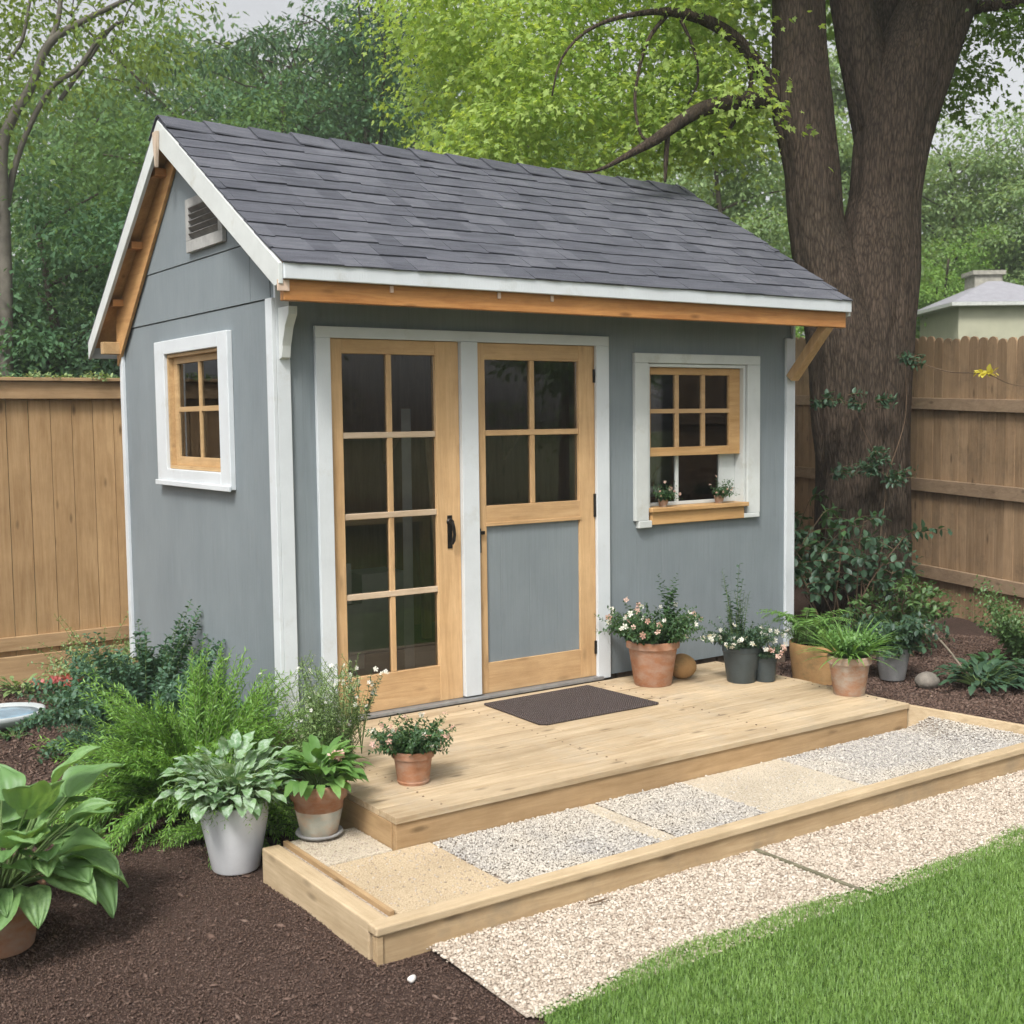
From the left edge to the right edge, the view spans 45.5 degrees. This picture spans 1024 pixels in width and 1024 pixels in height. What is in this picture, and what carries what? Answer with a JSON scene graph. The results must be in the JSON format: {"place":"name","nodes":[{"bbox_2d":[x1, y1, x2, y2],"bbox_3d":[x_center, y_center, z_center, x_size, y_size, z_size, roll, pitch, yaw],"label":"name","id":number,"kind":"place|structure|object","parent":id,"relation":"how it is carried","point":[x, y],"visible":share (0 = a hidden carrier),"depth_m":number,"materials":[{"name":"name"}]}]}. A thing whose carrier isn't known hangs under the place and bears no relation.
{"place":"outdoors","nodes":[
{"label":"outdoors","id":0,"kind":"place"},
{"bbox_2d":[8,480,37,649],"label":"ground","id":1,"kind":"structure","parent":0,"point":[35,595],"depth_m":13.50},
{"bbox_2d":[6,255,75,528],"bbox_3d":[-6.218,-1.295,13.434,3.437,4.468,3.864,-4,5,-35],"label":"broadleaf tree","id":2,"kind":"object","parent":1,"relation":"on","point":[25,372],"visible":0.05,"depth_m":13.48,"materials":[{"name":"green plant"}]},
{"bbox_2d":[9,270,107,572],"bbox_3d":[-5.671,-1.245,15.408,3.616,4.060,3.852,-4,5,-35],"label":"broadleaf tree","id":3,"kind":"object","parent":1,"relation":"on","point":[82,304],"visible":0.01,"depth_m":15.01,"materials":[{"name":"green plant"}]},
{"bbox_2d":[6,304,119,452],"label":"broadleaf tree","id":4,"kind":"object","parent":1,"relation":"on","point":[114,368],"visible":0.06,"depth_m":12.81,"materials":[{"name":"green plant"}]},
{"bbox_2d":[0,377,137,685],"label":"board fence","id":5,"kind":"object","parent":1,"relation":"on","point":[73,490],"visible":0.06,"depth_m":8.89,"materials":[{"name":"brown wood"}]},
{"bbox_2d":[0,369,119,382],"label":"fence creeper","id":6,"kind":"object","parent":5,"relation":"on","point":[101,374],"visible":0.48,"depth_m":8.86,"materials":[{"name":"green plant"}]},
{"bbox_2d":[0,156,139,458],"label":"broadleaf tree","id":7,"kind":"object","parent":1,"relation":"on","point":[32,341],"visible":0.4,"depth_m":13.03,"materials":[{"name":"green plant"}]},
{"bbox_2d":[0,55,200,371],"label":"broadleaf tree","id":8,"kind":"object","parent":1,"relation":"on","point":[111,103],"visible":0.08,"depth_m":25.22,"materials":[{"name":"green plant"}]},
{"bbox_2d":[0,87,228,368],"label":"broadleaf tree","id":9,"kind":"object","parent":1,"relation":"on","point":[75,153],"visible":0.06,"depth_m":17.46,"materials":[{"name":"green plant"}]},
{"bbox_2d":[0,0,237,414],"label":"slender tree","id":10,"kind":"object","parent":1,"relation":"on","point":[16,110],"visible":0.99,"depth_m":12.57,"materials":[{"name":"green plant"}]},
{"bbox_2d":[4,0,246,316],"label":"broadleaf tree","id":11,"kind":"object","parent":1,"relation":"on","point":[129,77],"visible":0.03,"depth_m":27.11,"materials":[{"name":"green plant"}]},
{"bbox_2d":[18,86,306,272],"bbox_3d":[-4.450,-2.724,17.076,5.537,6.720,4.779,1,5,22],"label":"broadleaf tree","id":12,"kind":"object","parent":1,"relation":"on","point":[114,180],"visible":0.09,"depth_m":17.26,"materials":[{"name":"green plant"}]},
{"bbox_2d":[53,0,466,168],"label":"feathery tree","id":13,"kind":"object","parent":1,"relation":"on","point":[255,46],"visible":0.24,"depth_m":20.05,"materials":[{"name":"green plant"}]},
{"bbox_2d":[156,30,376,136],"bbox_3d":[-6.491,-6.313,30.744,6.743,11.860,7.127,-4,5,-35],"label":"broadleaf tree","id":14,"kind":"object","parent":1,"relation":"on","point":[224,82],"visible":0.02,"depth_m":29.70,"materials":[{"name":"green plant"}]},
{"bbox_2d":[141,0,457,148],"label":"broadleaf tree","id":15,"kind":"object","parent":1,"relation":"on","point":[325,124],"visible":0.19,"depth_m":19.18,"materials":[{"name":"green plant"}]},
{"bbox_2d":[176,23,423,142],"bbox_3d":[-4.182,-5.215,27.103,5.749,10.166,5.985,2,5,30],"label":"broadleaf tree","id":16,"kind":"object","parent":1,"relation":"on","point":[229,83],"visible":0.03,"depth_m":25.90,"materials":[{"name":"green plant"}]},
{"bbox_2d":[320,1,543,151],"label":"broadleaf tree","id":17,"kind":"object","parent":1,"relation":"on","point":[386,102],"visible":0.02,"depth_m":29.46,"materials":[{"name":"green plant"}]},
{"bbox_2d":[338,71,644,174],"bbox_3d":[-0.341,-4.205,23.740,6.429,8.563,5.573,-4,5,-35],"label":"broadleaf tree","id":18,"kind":"object","parent":1,"relation":"on","point":[442,131],"visible":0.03,"depth_m":23.21,"materials":[{"name":"green plant"}]},
{"bbox_2d":[0,0,1020,347],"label":"distant wood","id":19,"kind":"object","parent":1,"relation":"on","point":[168,38],"visible":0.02,"depth_m":40.40,"materials":[{"name":"green plant"}]},
{"bbox_2d":[450,80,671,166],"bbox_3d":[1.317,-6.028,32.523,7.052,10.836,7.131,-4,5,-35],"label":"broadleaf tree","id":20,"kind":"object","parent":1,"relation":"on","point":[565,122],"visible":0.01,"depth_m":30.94,"materials":[{"name":"green plant"}]},
{"bbox_2d":[536,131,697,196],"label":"broadleaf tree","id":21,"kind":"object","parent":1,"relation":"on","point":[645,177],"visible":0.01,"depth_m":24.05,"materials":[{"name":"green plant"}]},
{"bbox_2d":[308,0,1023,634],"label":"tree","id":22,"kind":"object","parent":1,"relation":"on","point":[898,60],"visible":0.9,"depth_m":9.44,"materials":[{"name":"green plant"}]},
{"bbox_2d":[619,140,773,223],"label":"broadleaf tree","id":23,"kind":"object","parent":1,"relation":"on","point":[701,185],"visible":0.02,"depth_m":32.06,"materials":[{"name":"green plant"}]},
{"bbox_2d":[652,79,852,336],"bbox_3d":[4.325,-4.550,24.904,4.914,8.962,4.654,1,5,25],"label":"broadleaf tree","id":24,"kind":"object","parent":1,"relation":"on","point":[728,204],"visible":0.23,"depth_m":24.40,"materials":[{"name":"green plant"}]},
{"bbox_2d":[787,255,804,338],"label":"broadleaf tree","id":25,"kind":"object","parent":1,"relation":"on","point":[798,332],"visible":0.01,"depth_m":18.19,"materials":[{"name":"green plant"}]},
{"bbox_2d":[762,0,934,334],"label":"broadleaf tree","id":26,"kind":"object","parent":1,"relation":"on","point":[838,91],"visible":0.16,"depth_m":26.31,"materials":[{"name":"green plant"}]},
{"bbox_2d":[794,336,1023,631],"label":"picket fence","id":27,"kind":"object","parent":1,"relation":"on","point":[967,453],"visible":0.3,"depth_m":10.04,"materials":[{"name":"brown wood"}]},
{"bbox_2d":[925,364,1023,386],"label":"yellow leaf sprig","id":28,"kind":"object","parent":27,"relation":"attached to","point":[988,372],"visible":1,"depth_m":8.89,"materials":[{"name":"plant"}]},
{"bbox_2d":[844,97,1023,305],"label":"broadleaf tree","id":29,"kind":"object","parent":1,"relation":"on","point":[937,187],"visible":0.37,"depth_m":28.36,"materials":[{"name":"green plant"}]},
{"bbox_2d":[916,221,1021,337],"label":"broadleaf tree","id":30,"kind":"object","parent":1,"relation":"on","point":[930,295],"visible":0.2,"depth_m":25.64,"materials":[{"name":"green plant"}]},
{"bbox_2d":[921,223,1018,278],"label":"broadleaf tree","id":31,"kind":"object","parent":1,"relation":"on","point":[964,244],"visible":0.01,"depth_m":32.88,"materials":[{"name":"green plant"}]},
{"bbox_2d":[917,270,1023,340],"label":"neighbour house","id":32,"kind":"structure","parent":1,"relation":"on","point":[988,304],"depth_m":22.81,"materials":[{"name":"beige paint"}]},
{"bbox_2d":[927,100,1023,292],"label":"broadleaf tree","id":33,"kind":"object","parent":1,"relation":"on","point":[1016,232],"visible":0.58,"depth_m":27.56,"materials":[{"name":"green plant"}]},
{"bbox_2d":[0,678,549,1023],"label":"mulch bed","id":34,"kind":"object","parent":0,"point":[258,872],"visible":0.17,"depth_m":4.17,"materials":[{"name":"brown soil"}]},
{"bbox_2d":[0,724,32,739],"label":"border plant","id":35,"kind":"object","parent":34,"relation":"on","point":[6,735],"visible":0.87,"depth_m":7.25,"materials":[{"name":"green plant"}]},
{"bbox_2d":[0,702,45,730],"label":"bird bath dish","id":36,"kind":"object","parent":34,"relation":"on","point":[11,714],"visible":0.81,"depth_m":7.50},
{"bbox_2d":[0,673,48,696],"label":"border plant","id":37,"kind":"object","parent":34,"relation":"on","point":[14,689],"visible":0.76,"depth_m":8.41,"materials":[{"name":"green plant"}]},
{"bbox_2d":[28,674,82,706],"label":"border plant","id":38,"kind":"object","parent":34,"relation":"on","point":[55,679],"visible":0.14,"depth_m":8.04,"materials":[{"name":"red plant"}]},
{"bbox_2d":[0,746,128,958],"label":"potted plant","id":39,"kind":"object","parent":34,"relation":"on","point":[79,860],"visible":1,"depth_m":4.27,"materials":[{"name":"green plant"}]},
{"bbox_2d":[22,611,136,685],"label":"border shrub","id":40,"kind":"object","parent":34,"relation":"on","point":[67,671],"visible":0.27,"depth_m":8.43,"materials":[{"name":"green plant"}]},
{"bbox_2d":[50,713,175,791],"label":"border plant","id":41,"kind":"object","parent":34,"relation":"on","point":[84,738],"visible":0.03,"depth_m":6.33,"materials":[{"name":"green plant"}]},
{"bbox_2d":[88,821,138,838],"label":"border plant","id":42,"kind":"object","parent":34,"relation":"on","point":[98,829],"visible":0.19,"depth_m":5.49,"materials":[{"name":"green plant"}]},
{"bbox_2d":[10,599,243,763],"bbox_3d":[-2.035,0.969,6.911,1.432,0.857,1.636,-4,5,-35],"label":"border shrub","id":43,"kind":"object","parent":34,"relation":"on","point":[144,677],"visible":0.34,"depth_m":6.75,"materials":[{"name":"green plant"}]},
{"bbox_2d":[28,641,338,869],"bbox_3d":[-1.508,1.131,5.762,1.480,0.934,1.535,-1,4,-3],"label":"border plant","id":44,"kind":"object","parent":34,"relation":"on","point":[154,747],"visible":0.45,"depth_m":5.64,"materials":[{"name":"green plant"}]},
{"bbox_2d":[134,769,299,850],"bbox_3d":[-1.228,1.344,5.467,0.914,0.367,0.698,-1,4,-5],"label":"border plant","id":45,"kind":"object","parent":34,"relation":"on","point":[188,829],"visible":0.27,"depth_m":5.34,"materials":[{"name":"green plant"}]},
{"bbox_2d":[151,730,302,875],"bbox_3d":[-1.151,1.192,5.045,0.635,0.578,0.610,-4,5,-35],"label":"potted plant","id":46,"kind":"object","parent":34,"relation":"on","point":[229,809],"visible":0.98,"depth_m":4.96,"materials":[{"name":"green plant"}]},
{"bbox_2d":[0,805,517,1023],"bbox_3d":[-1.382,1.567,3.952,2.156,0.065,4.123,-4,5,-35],"label":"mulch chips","id":47,"kind":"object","parent":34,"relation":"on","point":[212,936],"visible":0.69,"depth_m":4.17,"materials":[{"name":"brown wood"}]},
{"bbox_2d":[260,650,377,773],"bbox_3d":[-0.849,1.025,5.489,0.504,0.838,0.422,-4,5,-35],"label":"flowering plant","id":48,"kind":"object","parent":34,"relation":"on","point":[321,728],"visible":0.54,"depth_m":5.47,"materials":[{"name":"green plant"}]},
{"bbox_2d":[291,827,391,866],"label":"paving slab","id":49,"kind":"structure","parent":34,"relation":"on","point":[359,836],"depth_m":4.96,"materials":[{"name":"beige gravel"}]},
{"bbox_2d":[269,735,371,840],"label":"potted plant","id":50,"kind":"object","parent":49,"relation":"on","point":[320,788],"visible":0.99,"depth_m":5.02,"materials":[{"name":"green plant"}]},
{"bbox_2d":[407,974,415,982],"bbox_3d":[-0.330,1.537,4.020,0.034,0.025,0.025,-4,5,-35],"label":"white pebble","id":51,"kind":"object","parent":34,"relation":"on","point":[411,979],"visible":1,"depth_m":4.01,"materials":[{"name":"stone"}]},
{"bbox_2d":[329,842,506,914],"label":"paving slab","id":52,"kind":"structure","parent":34,"relation":"on","point":[407,901],"depth_m":4.63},
{"bbox_2d":[294,828,507,908],"bbox_3d":[-0.449,1.374,4.785,0.476,0.016,0.933,-4,5,-35],"label":"scattered grit","id":53,"kind":"object","parent":52,"relation":"on","point":[361,842],"visible":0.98,"depth_m":4.84,"materials":[{"name":"beige gravel"}]},
{"bbox_2d":[87,115,852,760],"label":"garden shed","id":54,"kind":"structure","parent":34,"relation":"on","point":[287,329],"depth_m":7.26,"materials":[{"name":"grey"}]},
{"bbox_2d":[154,330,235,491],"bbox_3d":[-1.832,-0.583,7.152,0.148,0.878,1.207,-4,5,-35],"label":"side window","id":55,"kind":"structure","parent":54,"relation":"in","point":[194,389],"depth_m":7.15,"materials":[{"name":"white wood"}]},
{"bbox_2d":[330,338,462,717],"bbox_3d":[-0.614,0.076,6.637,0.794,2.005,0.094,-4,5,-35],"label":"glazed door","id":56,"kind":"structure","parent":54,"relation":"in","point":[443,680],"depth_m":6.73,"materials":[{"name":"brown wood"}]},
{"bbox_2d":[359,435,520,463],"bbox_3d":[-0.905,-0.467,9.121,2.600,0.225,0.260,-4,5,-35],"label":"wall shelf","id":57,"kind":"object","parent":54,"relation":"attached to","point":[509,442],"depth_m":9.74,"materials":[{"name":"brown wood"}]},
{"bbox_2d":[345,501,544,638],"bbox_3d":[-0.748,0.454,9.067,2.900,0.900,0.590,-4,5,-35],"label":"work bench","id":58,"kind":"object","parent":54,"relation":"on","point":[425,579],"visible":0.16,"depth_m":8.84,"materials":[{"name":"brown wood"}]},
{"bbox_2d":[477,343,596,693],"bbox_3d":[0.146,0.025,7.179,0.856,2.005,0.067,-4,5,-35],"label":"half glazed door","id":59,"kind":"structure","parent":54,"relation":"in","point":[537,559],"depth_m":7.21,"materials":[{"name":"brown wood"}]},
{"bbox_2d":[650,481,682,506],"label":"sill plant","id":60,"kind":"object","parent":54,"relation":"on","point":[664,498],"visible":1,"depth_m":7.71,"materials":[{"name":"green plant"}]},
{"bbox_2d":[632,353,759,528],"bbox_3d":[1.172,-0.469,7.891,1.090,1.085,0.185,-4,5,-35],"label":"front window","id":61,"kind":"structure","parent":54,"relation":"in","point":[705,419],"depth_m":7.89,"materials":[{"name":"white wood"}]},
{"bbox_2d":[708,475,739,502],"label":"sill plant","id":62,"kind":"object","parent":54,"relation":"on","point":[720,494],"visible":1,"depth_m":7.99,"materials":[{"name":"green plant"}]},
{"bbox_2d":[0,630,1023,801],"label":"mulch chips","id":63,"kind":"object","parent":34,"relation":"on","point":[973,702],"visible":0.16,"depth_m":7.48,"materials":[{"name":"brown wood"}]},
{"bbox_2d":[282,661,908,850],"bbox_3d":[0.433,1.228,6.475,3.255,0.251,1.530,-4,5,-35],"label":"deck step","id":64,"kind":"object","parent":34,"relation":"on","point":[493,768],"visible":0.76,"depth_m":5.99,"materials":[{"name":"beige wood"}]},
{"bbox_2d":[341,664,388,753],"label":"flowering plant","id":65,"kind":"object","parent":64,"relation":"on","point":[371,694],"visible":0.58,"depth_m":5.86,"materials":[{"name":"green plant"}]},
{"bbox_2d":[365,712,455,786],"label":"potted plant","id":66,"kind":"object","parent":64,"relation":"on","point":[413,752],"visible":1,"depth_m":5.33,"materials":[{"name":"green plant"}]},
{"bbox_2d":[484,685,658,724],"bbox_3d":[0.322,1.072,6.822,0.810,0.011,0.607,-4,5,-35],"label":"door mat","id":67,"kind":"object","parent":64,"relation":"on","point":[566,705],"depth_m":6.78,"materials":[{"name":"fabric"}]},
{"bbox_2d":[594,573,713,687],"bbox_3d":[0.863,0.707,7.321,0.667,0.655,0.694,-4,5,-35],"label":"potted plant","id":68,"kind":"object","parent":64,"relation":"on","point":[653,646],"visible":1,"depth_m":7.22,"materials":[{"name":"green plant"}]},
{"bbox_2d":[699,563,789,683],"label":"potted plant","id":69,"kind":"object","parent":64,"relation":"on","point":[741,647],"visible":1,"depth_m":7.31,"materials":[{"name":"green plant"}]},
{"bbox_2d":[756,638,787,682],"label":"potted plant","id":70,"kind":"object","parent":64,"relation":"on","point":[767,662],"visible":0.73,"depth_m":7.33,"materials":[{"name":"grey plant"}]},
{"bbox_2d":[756,607,866,684],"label":"potted plant","id":71,"kind":"object","parent":64,"relation":"on","point":[810,670],"visible":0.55,"depth_m":7.79,"materials":[{"name":"green plant"}]},
{"bbox_2d":[797,618,903,696],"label":"potted plant","id":72,"kind":"object","parent":64,"relation":"on","point":[849,660],"visible":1,"depth_m":6.93,"materials":[{"name":"green plant"}]},
{"bbox_2d":[580,804,676,840],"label":"paving slab","id":73,"kind":"structure","parent":34,"relation":"on","point":[642,829],"depth_m":5.24,"materials":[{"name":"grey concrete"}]},
{"bbox_2d":[262,704,1023,966],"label":"timber border","id":74,"kind":"object","parent":34,"relation":"on","point":[364,928],"visible":0.79,"depth_m":4.77,"materials":[{"name":"beige wood"}]},
{"bbox_2d":[321,716,1023,916],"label":"bed gravel","id":75,"kind":"structure","parent":74,"relation":"in","point":[860,752],"depth_m":5.40,"materials":[{"name":"grey gravel"}]},
{"bbox_2d":[683,759,865,811],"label":"paving slab","id":76,"kind":"structure","parent":75,"relation":"in","point":[711,783],"depth_m":5.75,"materials":[{"name":"beige concrete"}]},
{"bbox_2d":[910,718,1023,746],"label":"gravel bed","id":77,"kind":"object","parent":74,"relation":"in","point":[930,719],"visible":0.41,"depth_m":6.65,"materials":[{"name":"grey gravel"}]},
{"bbox_2d":[282,846,321,872],"bbox_3d":[-0.720,1.381,4.969,0.366,0.001,0.360,-4,5,-35],"label":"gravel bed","id":78,"kind":"object","parent":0,"point":[302,859],"visible":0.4,"depth_m":4.87,"materials":[{"name":"grey gravel"}]},
{"bbox_2d":[346,563,351,603],"bbox_3d":[-1.199,0.456,7.783,0.260,0.260,0.260,-4,5,-35],"label":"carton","id":79,"kind":"object","parent":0,"point":[348,578],"visible":0.2,"depth_m":7.74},
{"bbox_2d":[347,601,364,670],"bbox_3d":[-1.153,0.793,7.837,0.300,0.420,0.300,-4,5,-35],"label":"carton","id":80,"kind":"object","parent":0,"point":[355,621],"visible":0.24,"depth_m":7.76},
{"bbox_2d":[351,567,404,654],"bbox_3d":[-0.955,0.679,8.455,0.340,0.550,0.300,-4,5,-35],"label":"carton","id":81,"kind":"object","parent":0,"point":[376,619],"visible":0.44,"depth_m":8.31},
{"bbox_2d":[401,409,414,668],"bbox_3d":[-0.653,0.177,7.655,0.060,1.648,0.262,-1,4,-4],"label":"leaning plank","id":82,"kind":"object","parent":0,"point":[407,543],"visible":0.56,"depth_m":7.64,"materials":[{"name":"brown wood"}]},
{"bbox_2d":[424,438,433,550],"bbox_3d":[-0.465,0.219,8.399,0.160,1.447,0.327,-2,5,-22],"label":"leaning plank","id":83,"kind":"object","parent":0,"point":[428,452],"visible":0.24,"depth_m":8.43,"materials":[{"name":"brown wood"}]},
{"bbox_2d":[0,0,1023,359],"label":"sky","id":84,"kind":"structure","parent":0,"point":[257,10],"materials":[{"name":"white"}]},
{"bbox_2d":[673,653,696,678],"bbox_3d":[1.043,0.946,7.476,0.174,0.157,0.158,-4,5,-35],"label":"decorative ball","id":85,"kind":"object","parent":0,"point":[685,666],"visible":0.86,"depth_m":7.42,"materials":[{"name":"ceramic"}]},
{"bbox_2d":[426,770,1023,1017],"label":"gravel path","id":86,"kind":"structure","parent":0,"point":[510,1002],"depth_m":4.46,"materials":[{"name":"beige gravel"}]},
{"bbox_2d":[588,898,607,903],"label":"twig","id":87,"kind":"object","parent":86,"relation":"on","point":[601,900],"visible":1,"depth_m":4.60,"materials":[{"name":"beige wood"}]},
{"bbox_2d":[754,848,861,890],"bbox_3d":[1.192,1.462,4.948,0.018,0.038,0.555,-4,5,-35],"label":"path divider","id":88,"kind":"object","parent":86,"relation":"on","point":[822,875],"visible":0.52,"depth_m":4.93,"materials":[{"name":"grey concrete"}]},
{"bbox_2d":[530,823,1023,1023],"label":"lawn","id":89,"kind":"structure","parent":0,"point":[822,978],"depth_m":4.03,"materials":[{"name":"plant"}]},
{"bbox_2d":[776,580,1023,722],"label":"raised mulch bed","id":90,"kind":"object","parent":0,"point":[960,626],"visible":0.07,"depth_m":9.04,"materials":[{"name":"brown soil"}]},
{"bbox_2d":[794,486,883,591],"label":"shade shrub","id":91,"kind":"object","parent":90,"relation":"on","point":[824,517],"visible":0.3,"depth_m":8.85,"materials":[{"name":"green plant"}]},
{"bbox_2d":[794,530,923,622],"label":"shade shrub","id":92,"kind":"object","parent":90,"relation":"on","point":[869,565],"visible":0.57,"depth_m":9.01,"materials":[{"name":"green plant"}]},
{"bbox_2d":[809,350,926,609],"bbox_3d":[2.712,-0.193,9.111,0.961,2.022,0.452,-1,4,-7],"label":"climbing vine","id":93,"kind":"object","parent":90,"relation":"on","point":[895,478],"visible":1,"depth_m":9.13,"materials":[{"name":"green plant"}]},
{"bbox_2d":[794,508,952,626],"bbox_3d":[2.333,0.481,8.694,1.501,1.064,0.790,1,5,23],"label":"shade shrub","id":94,"kind":"object","parent":90,"relation":"on","point":[817,584],"visible":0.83,"depth_m":8.57,"materials":[{"name":"green plant"}]},
{"bbox_2d":[823,573,958,656],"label":"shade shrub","id":95,"kind":"object","parent":90,"relation":"on","point":[914,598],"visible":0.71,"depth_m":8.59,"materials":[{"name":"green plant"}]},
{"bbox_2d":[841,605,954,680],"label":"potted plant","id":96,"kind":"object","parent":90,"relation":"on","point":[910,637],"visible":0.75,"depth_m":7.75,"materials":[{"name":"green plant"}]},
{"bbox_2d":[914,671,939,688],"bbox_3d":[2.593,1.056,7.624,0.168,0.115,0.136,-4,5,-35],"label":"rock","id":97,"kind":"object","parent":90,"relation":"on","point":[926,680],"visible":0.87,"depth_m":7.57,"materials":[{"name":"stone"}]},
{"bbox_2d":[909,619,961,667],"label":"fallen branch","id":98,"kind":"object","parent":90,"relation":"on","point":[949,651],"visible":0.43,"depth_m":8.09,"materials":[{"name":"brown wood"}]},
{"bbox_2d":[932,656,1023,695],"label":"border plant","id":99,"kind":"object","parent":90,"relation":"on","point":[976,676],"visible":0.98,"depth_m":7.56,"materials":[{"name":"green plant"}]},
{"bbox_2d":[945,575,1023,660],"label":"border shrub","id":100,"kind":"object","parent":90,"relation":"on","point":[1011,636],"visible":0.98,"depth_m":8.26,"materials":[{"name":"green plant"}]},
{"bbox_2d":[957,649,1023,673],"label":"border plant","id":101,"kind":"object","parent":90,"relation":"on","point":[983,656],"visible":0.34,"depth_m":8.11,"materials":[{"name":"green plant"}]},
{"bbox_2d":[995,658,1023,687],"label":"border plant","id":102,"kind":"object","parent":90,"relation":"on","point":[1020,680],"visible":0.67,"depth_m":7.61,"materials":[{"name":"green plant"}]}
]}

